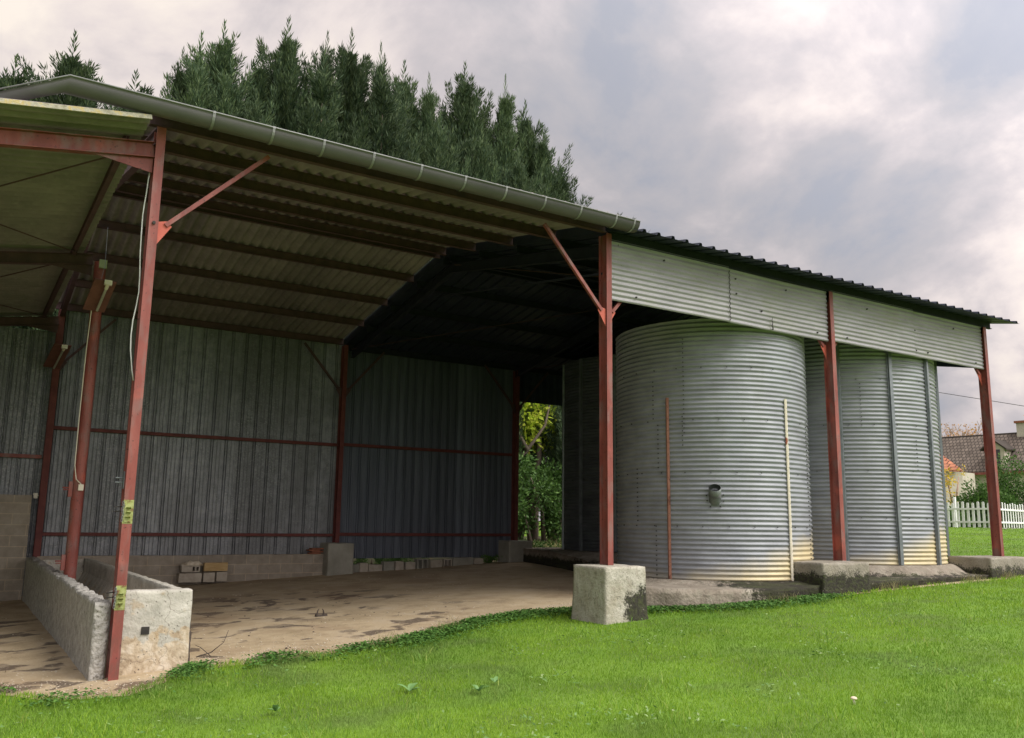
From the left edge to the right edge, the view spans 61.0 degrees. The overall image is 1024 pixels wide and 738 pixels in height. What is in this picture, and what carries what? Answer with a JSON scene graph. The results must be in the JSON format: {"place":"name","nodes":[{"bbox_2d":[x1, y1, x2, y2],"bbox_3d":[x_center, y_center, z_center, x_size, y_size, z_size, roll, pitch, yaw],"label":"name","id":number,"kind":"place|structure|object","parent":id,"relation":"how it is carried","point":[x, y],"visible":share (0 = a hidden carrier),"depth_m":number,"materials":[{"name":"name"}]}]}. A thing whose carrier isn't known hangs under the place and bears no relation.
{"place":"outdoors","nodes":[
{"label":"outdoors","id":0,"kind":"place"},
{"bbox_2d":[0,561,1021,699],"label":"dirt floor","id":1,"kind":"structure","parent":0,"point":[32,653],"depth_m":12.99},
{"bbox_2d":[22,556,192,680],"bbox_3d":[-6.131,3.322,12.436,0.939,0.974,9.336,7,-12,-32],"label":"feeding trough","id":2,"kind":"object","parent":1,"relation":"on","point":[72,615],"visible":0.83,"depth_m":8.82,"materials":[{"name":"concrete"}]},
{"bbox_2d":[177,573,201,582],"bbox_3d":[-6.631,4.284,17.859,0.457,0.191,0.204,7,-12,-32],"label":"breeze block","id":3,"kind":"object","parent":1,"relation":"on","point":[188,577],"depth_m":17.77,"materials":[{"name":"grey concrete"}]},
{"bbox_2d":[179,565,199,571],"bbox_3d":[-6.629,4.109,17.891,0.372,0.133,0.202,7,-12,-32],"label":"breeze block","id":4,"kind":"object","parent":3,"relation":"on","point":[189,568],"depth_m":17.81,"materials":[{"name":"grey concrete"}]},
{"bbox_2d":[180,561,202,565],"bbox_3d":[-6.609,3.996,17.921,0.452,0.100,0.240,7,-12,-32],"label":"crumpled sack","id":5,"kind":"object","parent":4,"relation":"on","point":[192,563],"visible":1,"depth_m":17.84,"materials":[{"name":"grey fabric"}]},
{"bbox_2d":[187,596,192,662],"bbox_3d":[-3.401,2.746,9.124,0.059,0.734,0.134,7,-12,-32],"label":"old plank","id":6,"kind":"object","parent":1,"relation":"on","point":[190,634],"visible":0.23,"depth_m":9.06,"materials":[{"name":"brown wood"}]},
{"bbox_2d":[201,572,214,581],"bbox_3d":[-6.315,4.322,18.057,0.238,0.197,0.201,7,-12,-32],"label":"breeze block","id":7,"kind":"object","parent":1,"relation":"on","point":[208,576],"depth_m":17.98,"materials":[{"name":"grey concrete"}]},
{"bbox_2d":[196,630,228,656],"bbox_3d":[-3.243,2.966,9.386,0.339,0.267,0.046,5,-11,-24],"label":"dead twig","id":8,"kind":"object","parent":1,"relation":"on","point":[211,651],"visible":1,"depth_m":9.35,"materials":[{"name":"brown wood"}]},
{"bbox_2d":[215,571,226,580],"bbox_3d":[-6.098,4.336,18.195,0.222,0.193,0.202,7,-12,-32],"label":"breeze block","id":9,"kind":"object","parent":1,"relation":"on","point":[220,575],"depth_m":18.11,"materials":[{"name":"grey concrete"}]},
{"bbox_2d":[203,562,227,570],"bbox_3d":[-6.183,4.124,18.126,0.484,0.176,0.123,7,-12,-32],"label":"wooden crate board","id":10,"kind":"object","parent":9,"relation":"on","point":[217,566],"visible":1,"depth_m":18.08,"materials":[{"name":"brown wood"}]},
{"bbox_2d":[0,602,569,696],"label":"pebbles","id":11,"kind":"object","parent":1,"relation":"on","point":[96,692],"visible":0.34,"depth_m":9.28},
{"bbox_2d":[5,582,565,693],"bbox_3d":[-3.348,3.718,13.545,11.585,0.581,9.471,7,-12,-32],"label":"straw","id":12,"kind":"object","parent":1,"relation":"on","point":[301,630],"visible":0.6,"depth_m":11.45,"materials":[{"name":"beige plant"}]},
{"bbox_2d":[0,568,572,674],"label":"gravel","id":13,"kind":"structure","parent":1,"relation":"on","point":[324,604],"depth_m":13.82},
{"bbox_2d":[315,609,327,616],"bbox_3d":[-2.743,3.515,12.505,0.183,0.132,0.096,7,-12,-32],"label":"root stub","id":14,"kind":"object","parent":1,"relation":"on","point":[319,615],"visible":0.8,"depth_m":12.47,"materials":[{"name":"brown wood"}]},
{"bbox_2d":[198,598,473,648],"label":"manure crumbs","id":15,"kind":"object","parent":1,"relation":"on","point":[312,622],"visible":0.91,"depth_m":11.83,"materials":[{"name":"brown soil"}]},
{"bbox_2d":[353,564,358,572],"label":"block","id":16,"kind":"object","parent":1,"relation":"on","point":[355,567],"depth_m":19.95,"materials":[{"name":"grey concrete"}]},
{"bbox_2d":[357,563,367,571],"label":"block","id":17,"kind":"object","parent":1,"relation":"on","point":[363,567],"depth_m":20.03,"materials":[{"name":"grey concrete"}]},
{"bbox_2d":[368,564,381,571],"bbox_3d":[-3.222,4.659,20.272,0.353,0.206,0.206,7,-12,-32],"label":"block","id":18,"kind":"object","parent":1,"relation":"on","point":[374,567],"depth_m":20.19,"materials":[{"name":"grey concrete"}]},
{"bbox_2d":[381,561,393,570],"bbox_3d":[-2.936,4.658,20.477,0.274,0.251,0.206,7,-12,-32],"label":"block","id":19,"kind":"object","parent":1,"relation":"on","point":[387,565],"depth_m":20.39,"materials":[{"name":"grey concrete"}]},
{"bbox_2d":[353,558,429,563],"bbox_3d":[-3.176,4.580,20.911,2.580,0.555,0.718,7,-12,-32],"label":"wall foot plant","id":20,"kind":"object","parent":1,"relation":"on","point":[377,560],"depth_m":20.84,"materials":[{"name":"green plant"}]},
{"bbox_2d":[394,561,403,569],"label":"block","id":21,"kind":"object","parent":1,"relation":"on","point":[398,565],"depth_m":20.55,"materials":[{"name":"grey concrete"}]},
{"bbox_2d":[404,562,415,569],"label":"block","id":22,"kind":"object","parent":1,"relation":"on","point":[409,565],"depth_m":20.67,"materials":[{"name":"grey concrete"}]},
{"bbox_2d":[414,559,427,568],"bbox_3d":[-2.190,4.695,20.937,0.300,0.238,0.180,7,-12,-32],"label":"block","id":23,"kind":"object","parent":1,"relation":"on","point":[420,563],"depth_m":20.93,"materials":[{"name":"grey concrete"}]},
{"bbox_2d":[428,560,441,567],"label":"block","id":24,"kind":"object","parent":1,"relation":"on","point":[434,563],"depth_m":21.04,"materials":[{"name":"grey concrete"}]},
{"bbox_2d":[0,590,874,706],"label":"clover","id":25,"kind":"object","parent":1,"relation":"on","point":[189,666],"visible":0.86,"depth_m":10.35,"materials":[{"name":"green plant"}]},
{"bbox_2d":[441,559,451,565],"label":"block","id":26,"kind":"object","parent":1,"relation":"on","point":[446,562],"depth_m":21.29,"materials":[{"name":"grey concrete"}]},
{"bbox_2d":[450,557,472,565],"bbox_3d":[-1.254,4.788,21.547,0.584,0.244,0.206,7,-12,-32],"label":"block","id":27,"kind":"object","parent":1,"relation":"on","point":[456,561],"depth_m":21.45,"materials":[{"name":"grey concrete"}]},
{"bbox_2d":[473,558,482,563],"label":"block","id":28,"kind":"object","parent":1,"relation":"on","point":[477,560],"depth_m":21.67,"materials":[{"name":"grey concrete"}]},
{"bbox_2d":[481,554,502,562],"bbox_3d":[-0.455,4.831,22.084,0.842,0.341,0.394,7,-12,-32],"label":"wall foot plant","id":29,"kind":"object","parent":1,"relation":"on","point":[488,559],"depth_m":21.98,"materials":[{"name":"green plant"}]},
{"bbox_2d":[264,568,1018,654],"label":"dry stalks","id":30,"kind":"object","parent":1,"relation":"on","point":[1009,576],"visible":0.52,"depth_m":12.69,"materials":[{"name":"beige plant"}]},
{"bbox_2d":[523,547,988,609],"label":"concrete slab","id":31,"kind":"structure","parent":1,"relation":"on","point":[668,592],"depth_m":13.49,"materials":[{"name":"grey concrete"}]},
{"bbox_2d":[562,354,617,551],"bbox_3d":[3.144,2.120,21.997,3.791,4.820,3.791,7,-12,-32],"label":"grain silo","id":32,"kind":"object","parent":31,"relation":"on","point":[580,465],"visible":0.34,"depth_m":20.88,"materials":[{"name":"metal"}]},
{"bbox_2d":[616,317,813,580],"bbox_3d":[3.512,1.395,15.371,3.326,4.370,3.342,7,-12,-32],"label":"grain silo","id":33,"kind":"object","parent":31,"relation":"on","point":[713,466],"visible":0.97,"depth_m":13.98,"materials":[{"name":"metal"}]},
{"bbox_2d":[804,337,949,564],"bbox_3d":[6.667,1.419,17.633,3.679,4.820,3.679,7,-12,-32],"label":"grain silo","id":34,"kind":"object","parent":31,"relation":"on","point":[894,499],"visible":0.52,"depth_m":15.93,"materials":[{"name":"metal"}]},
{"bbox_2d":[0,522,1023,737],"bbox_3d":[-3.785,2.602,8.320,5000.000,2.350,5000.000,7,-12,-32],"label":"ground","id":35,"kind":"structure","parent":0,"point":[716,705],"depth_m":7.60,"materials":[{"name":"plant"}]},
{"bbox_2d":[0,494,31,600],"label":"block wall","id":36,"kind":"structure","parent":35,"relation":"on","point":[15,511],"depth_m":16.11,"materials":[{"name":"grey concrete"}]},
{"bbox_2d":[2,67,56,331],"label":"conifer tree","id":37,"kind":"object","parent":35,"relation":"on","point":[6,70],"depth_m":26.15,"materials":[{"name":"green plant"}]},
{"bbox_2d":[0,53,64,331],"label":"conifer tree","id":38,"kind":"object","parent":35,"relation":"on","point":[11,80],"visible":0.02,"depth_m":25.29,"materials":[{"name":"green plant"}]},
{"bbox_2d":[6,103,122,331],"bbox_3d":[-12.173,-1.503,24.570,5.377,14.178,5.113,-7,-13,39],"label":"conifer tree","id":39,"kind":"object","parent":35,"relation":"on","point":[105,107],"visible":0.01,"depth_m":25.59,"materials":[{"name":"green plant"}]},
{"bbox_2d":[4,29,132,330],"bbox_3d":[-12.977,-2.402,24.676,9.537,16.077,8.779,1,-9,1],"label":"conifer tree","id":40,"kind":"object","parent":35,"relation":"on","point":[71,65],"visible":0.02,"depth_m":25.43,"materials":[{"name":"green plant"}]},
{"bbox_2d":[0,98,154,592],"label":"lean to","id":41,"kind":"object","parent":35,"relation":"on","point":[62,168],"visible":0.98,"depth_m":11.88,"materials":[{"name":"red paint"}]},
{"bbox_2d":[18,69,154,330],"bbox_3d":[-11.927,-1.895,27.125,11.152,15.746,10.628,-4,-11,27],"label":"conifer tree","id":42,"kind":"object","parent":35,"relation":"on","point":[146,91],"depth_m":27.68,"materials":[{"name":"green plant"}]},
{"bbox_2d":[168,47,188,103],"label":"conifer tree","id":43,"kind":"object","parent":35,"relation":"on","point":[177,79],"visible":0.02,"depth_m":29.23,"materials":[{"name":"green plant"}]},
{"bbox_2d":[38,554,322,585],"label":"block wall","id":44,"kind":"structure","parent":35,"relation":"on","point":[166,568],"depth_m":18.53,"materials":[{"name":"grey concrete"}]},
{"bbox_2d":[160,19,289,130],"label":"conifer tree","id":45,"kind":"object","parent":35,"relation":"on","point":[212,81],"visible":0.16,"depth_m":28.12,"materials":[{"name":"green plant"}]},
{"bbox_2d":[232,88,278,127],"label":"conifer tree","id":46,"kind":"object","parent":35,"relation":"on","point":[251,113],"visible":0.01,"depth_m":28.23,"materials":[{"name":"green plant"}]},
{"bbox_2d":[268,705,279,710],"bbox_3d":[-1.836,2.639,6.775,0.107,0.066,0.117,7,-12,-32],"label":"dock weed","id":47,"kind":"object","parent":35,"relation":"on","point":[274,708],"visible":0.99,"depth_m":6.77,"materials":[{"name":"green plant"}]},
{"bbox_2d":[239,14,357,337],"bbox_3d":[-8.224,-3.288,29.650,8.922,19.026,9.260,-8,-13,41],"label":"conifer tree","id":48,"kind":"object","parent":35,"relation":"on","point":[285,72],"visible":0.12,"depth_m":29.71,"materials":[{"name":"green plant"}]},
{"bbox_2d":[291,87,331,140],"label":"conifer tree","id":49,"kind":"object","parent":35,"relation":"on","point":[307,122],"visible":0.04,"depth_m":28.93,"materials":[{"name":"green plant"}]},
{"bbox_2d":[302,29,343,138],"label":"conifer tree","id":50,"kind":"object","parent":35,"relation":"on","point":[315,64],"depth_m":32.35,"materials":[{"name":"green plant"}]},
{"bbox_2d":[320,542,353,575],"bbox_3d":[-4.009,4.385,19.762,0.626,0.864,0.638,7,-12,-32],"label":"concrete footing","id":51,"kind":"object","parent":35,"relation":"on","point":[337,558],"visible":0.73,"depth_m":19.51,"materials":[{"name":"grey concrete"}]},
{"bbox_2d":[342,113,380,338],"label":"conifer tree","id":52,"kind":"object","parent":35,"relation":"on","point":[351,131],"visible":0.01,"depth_m":29.30,"materials":[{"name":"green plant"}]},
{"bbox_2d":[294,28,471,331],"bbox_3d":[-5.795,-3.190,30.120,10.698,18.879,10.339,9,-12,-40],"label":"conifer tree","id":53,"kind":"object","parent":35,"relation":"on","point":[375,125],"visible":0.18,"depth_m":30.45,"materials":[{"name":"green plant"}]},
{"bbox_2d":[366,40,407,142],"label":"conifer tree","id":54,"kind":"object","parent":35,"relation":"on","point":[378,70],"visible":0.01,"depth_m":32.61,"materials":[{"name":"green plant"}]},
{"bbox_2d":[368,104,419,316],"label":"conifer tree","id":55,"kind":"object","parent":35,"relation":"on","point":[404,149],"visible":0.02,"depth_m":30.78,"materials":[{"name":"green plant"}]},
{"bbox_2d":[397,683,420,690],"bbox_3d":[-0.881,2.707,7.393,0.185,0.059,0.147,7,-12,-32],"label":"dock weed","id":56,"kind":"object","parent":35,"relation":"on","point":[410,686],"visible":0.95,"depth_m":7.40,"materials":[{"name":"green plant"}]},
{"bbox_2d":[386,60,447,161],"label":"conifer tree","id":57,"kind":"object","parent":35,"relation":"on","point":[411,91],"visible":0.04,"depth_m":33.49,"materials":[{"name":"green plant"}]},
{"bbox_2d":[408,75,451,164],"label":"conifer tree","id":58,"kind":"object","parent":35,"relation":"on","point":[427,98],"visible":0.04,"depth_m":33.12,"materials":[{"name":"green plant"}]},
{"bbox_2d":[399,110,487,288],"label":"conifer tree","id":59,"kind":"object","parent":35,"relation":"on","point":[441,136],"visible":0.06,"depth_m":31.15,"materials":[{"name":"green plant"}]},
{"bbox_2d":[353,536,547,563],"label":"leaf litter","id":60,"kind":"object","parent":35,"relation":"on","point":[369,561],"visible":0.01,"depth_m":24.11,"materials":[{"name":"plant"}]},
{"bbox_2d":[519,402,559,457],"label":"yellow leaf tree","id":61,"kind":"object","parent":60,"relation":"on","point":[531,440],"visible":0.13,"depth_m":30.39,"materials":[{"name":"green plant"}]},
{"bbox_2d":[537,406,561,519],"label":"conifer tree","id":62,"kind":"object","parent":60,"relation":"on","point":[557,434],"visible":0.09,"depth_m":30.94,"materials":[{"name":"green plant"}]},
{"bbox_2d":[384,61,550,192],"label":"conifer tree","id":63,"kind":"object","parent":35,"relation":"on","point":[465,119],"visible":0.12,"depth_m":34.40,"materials":[{"name":"green plant"}]},
{"bbox_2d":[473,685,487,690],"bbox_3d":[-0.278,2.672,7.290,0.166,0.065,0.101,-3,-11,22],"label":"dock weed","id":64,"kind":"object","parent":35,"relation":"on","point":[478,688],"visible":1,"depth_m":7.29,"materials":[{"name":"green plant"}]},
{"bbox_2d":[491,676,499,681],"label":"dock weed","id":65,"kind":"object","parent":35,"relation":"on","point":[495,679],"visible":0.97,"depth_m":7.66,"materials":[{"name":"green plant"}]},
{"bbox_2d":[458,73,547,501],"bbox_3d":[-0.711,-2.830,34.249,6.173,19.244,6.706,-9,-14,44],"label":"conifer tree","id":66,"kind":"object","parent":35,"relation":"on","point":[505,138],"visible":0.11,"depth_m":35.12,"materials":[{"name":"green plant"}]},
{"bbox_2d":[464,122,544,448],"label":"conifer tree","id":67,"kind":"object","parent":35,"relation":"on","point":[485,149],"visible":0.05,"depth_m":32.66,"materials":[{"name":"green plant"}]},
{"bbox_2d":[0,74,1017,680],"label":"open barn","id":68,"kind":"structure","parent":35,"relation":"on","point":[220,386],"depth_m":17.62,"materials":[{"name":"red paint"}]},
{"bbox_2d":[43,343,71,368],"bbox_3d":[-8.813,-0.235,16.851,0.300,0.374,0.920,9,-13,-38],"label":"tube lamp","id":69,"kind":"object","parent":68,"relation":"attached to","point":[57,355],"visible":1,"depth_m":16.83,"materials":[{"name":"brown metal"}]},
{"bbox_2d":[83,278,116,311],"bbox_3d":[-6.033,-1.073,12.734,0.300,0.396,0.558,9,-13,-40],"label":"tube lamp","id":70,"kind":"object","parent":68,"relation":"attached to","point":[99,294],"visible":1,"depth_m":12.73,"materials":[{"name":"brown metal"}]},
{"bbox_2d":[0,577,1023,737],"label":"lawn weeds","id":71,"kind":"object","parent":35,"relation":"on","point":[530,717],"visible":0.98,"depth_m":7.17,"materials":[{"name":"green plant"}]},
{"bbox_2d":[497,540,532,562],"bbox_3d":[0.066,4.763,22.324,0.738,0.717,0.650,7,-12,-32],"label":"concrete footing","id":72,"kind":"object","parent":35,"relation":"on","point":[510,551],"visible":0.55,"depth_m":22.06,"materials":[{"name":"grey concrete"}]},
{"bbox_2d":[501,145,559,539],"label":"conifer tree","id":73,"kind":"object","parent":35,"relation":"on","point":[517,179],"visible":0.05,"depth_m":32.05,"materials":[{"name":"green plant"}]},
{"bbox_2d":[496,98,573,538],"bbox_3d":[0.443,-2.467,35.337,8.529,18.758,8.178,4,-10,-19],"label":"conifer tree","id":74,"kind":"object","parent":35,"relation":"on","point":[527,155],"visible":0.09,"depth_m":36.09,"materials":[{"name":"green plant"}]},
{"bbox_2d":[518,446,561,544],"bbox_3d":[0.750,4.368,29.329,5.824,3.403,3.131,7,-12,-32],"label":"leafy bush","id":75,"kind":"object","parent":35,"relation":"on","point":[553,521],"visible":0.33,"depth_m":28.97,"materials":[{"name":"green plant"}]},
{"bbox_2d":[518,538,561,547],"bbox_3d":[1.012,5.370,25.742,3.032,0.777,1.188,7,-12,-32],"label":"dark ground shrub","id":76,"kind":"object","parent":35,"relation":"on","point":[538,544],"visible":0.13,"depth_m":25.61,"materials":[{"name":"green plant"}]},
{"bbox_2d":[519,123,566,540],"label":"conifer tree","id":77,"kind":"object","parent":35,"relation":"on","point":[542,149],"visible":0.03,"depth_m":35.76,"materials":[{"name":"green plant"}]},
{"bbox_2d":[523,158,646,537],"bbox_3d":[1.669,-1.114,35.743,8.694,16.087,8.402,3,-10,-12],"label":"conifer tree","id":78,"kind":"object","parent":35,"relation":"on","point":[565,186],"visible":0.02,"depth_m":36.20,"materials":[{"name":"green plant"}]},
{"bbox_2d":[571,564,647,624],"bbox_3d":[1.293,3.041,11.533,0.765,0.863,0.785,7,-12,-32],"label":"concrete footing","id":79,"kind":"object","parent":35,"relation":"on","point":[609,594],"visible":0.77,"depth_m":11.28,"materials":[{"name":"grey concrete"}]},
{"bbox_2d":[793,560,870,594],"bbox_3d":[5.002,3.382,13.868,1.169,0.627,0.855,7,-12,-32],"label":"concrete footing","id":80,"kind":"object","parent":35,"relation":"on","point":[832,576],"visible":0.58,"depth_m":13.52,"materials":[{"name":"grey concrete"}]},
{"bbox_2d":[941,464,965,504],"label":"golden shrub","id":81,"kind":"object","parent":35,"relation":"on","point":[948,484],"visible":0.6,"depth_m":50.08,"materials":[{"name":"yellow plant"}]},
{"bbox_2d":[941,418,981,436],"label":"bare tree","id":82,"kind":"object","parent":35,"relation":"on","point":[958,434],"visible":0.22,"depth_m":84.89,"materials":[{"name":"brown plant"}]},
{"bbox_2d":[949,506,975,527],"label":"bush","id":83,"kind":"object","parent":35,"relation":"on","point":[961,524],"visible":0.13,"depth_m":41.72,"materials":[{"name":"green plant"}]},
{"bbox_2d":[938,420,1023,527],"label":"farm house","id":84,"kind":"structure","parent":35,"relation":"on","point":[967,451],"depth_m":59.38,"materials":[{"name":"brown tile"}]},
{"bbox_2d":[943,497,1023,527],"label":"picket fence","id":85,"kind":"object","parent":35,"relation":"on","point":[955,521],"visible":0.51,"depth_m":34.22,"materials":[{"name":"white paint"}]},
{"bbox_2d":[948,477,1019,527],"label":"bush","id":86,"kind":"object","parent":35,"relation":"on","point":[980,495],"visible":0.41,"depth_m":43.91,"materials":[{"name":"green plant"}]},
{"bbox_2d":[948,555,1023,578],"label":"concrete footing","id":87,"kind":"object","parent":35,"relation":"on","point":[991,566],"visible":0.57,"depth_m":16.13,"materials":[{"name":"grey concrete"}]},
{"bbox_2d":[981,449,1023,527],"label":"bush","id":88,"kind":"object","parent":35,"relation":"on","point":[1004,483],"visible":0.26,"depth_m":46.17,"materials":[{"name":"green plant"}]},
{"bbox_2d":[0,0,1023,520],"label":"sky","id":89,"kind":"structure","parent":0,"point":[877,143],"materials":[{"name":"grey"}]},
{"bbox_2d":[522,537,560,547],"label":"dry grass","id":90,"kind":"structure","parent":0,"point":[554,545],"depth_m":28.73,"materials":[{"name":"green plant"}]},
{"bbox_2d":[939,392,1021,405],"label":"overhead line","id":91,"kind":"object","parent":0,"point":[978,398],"visible":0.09,"depth_m":47.99,"materials":[{"name":"black"}]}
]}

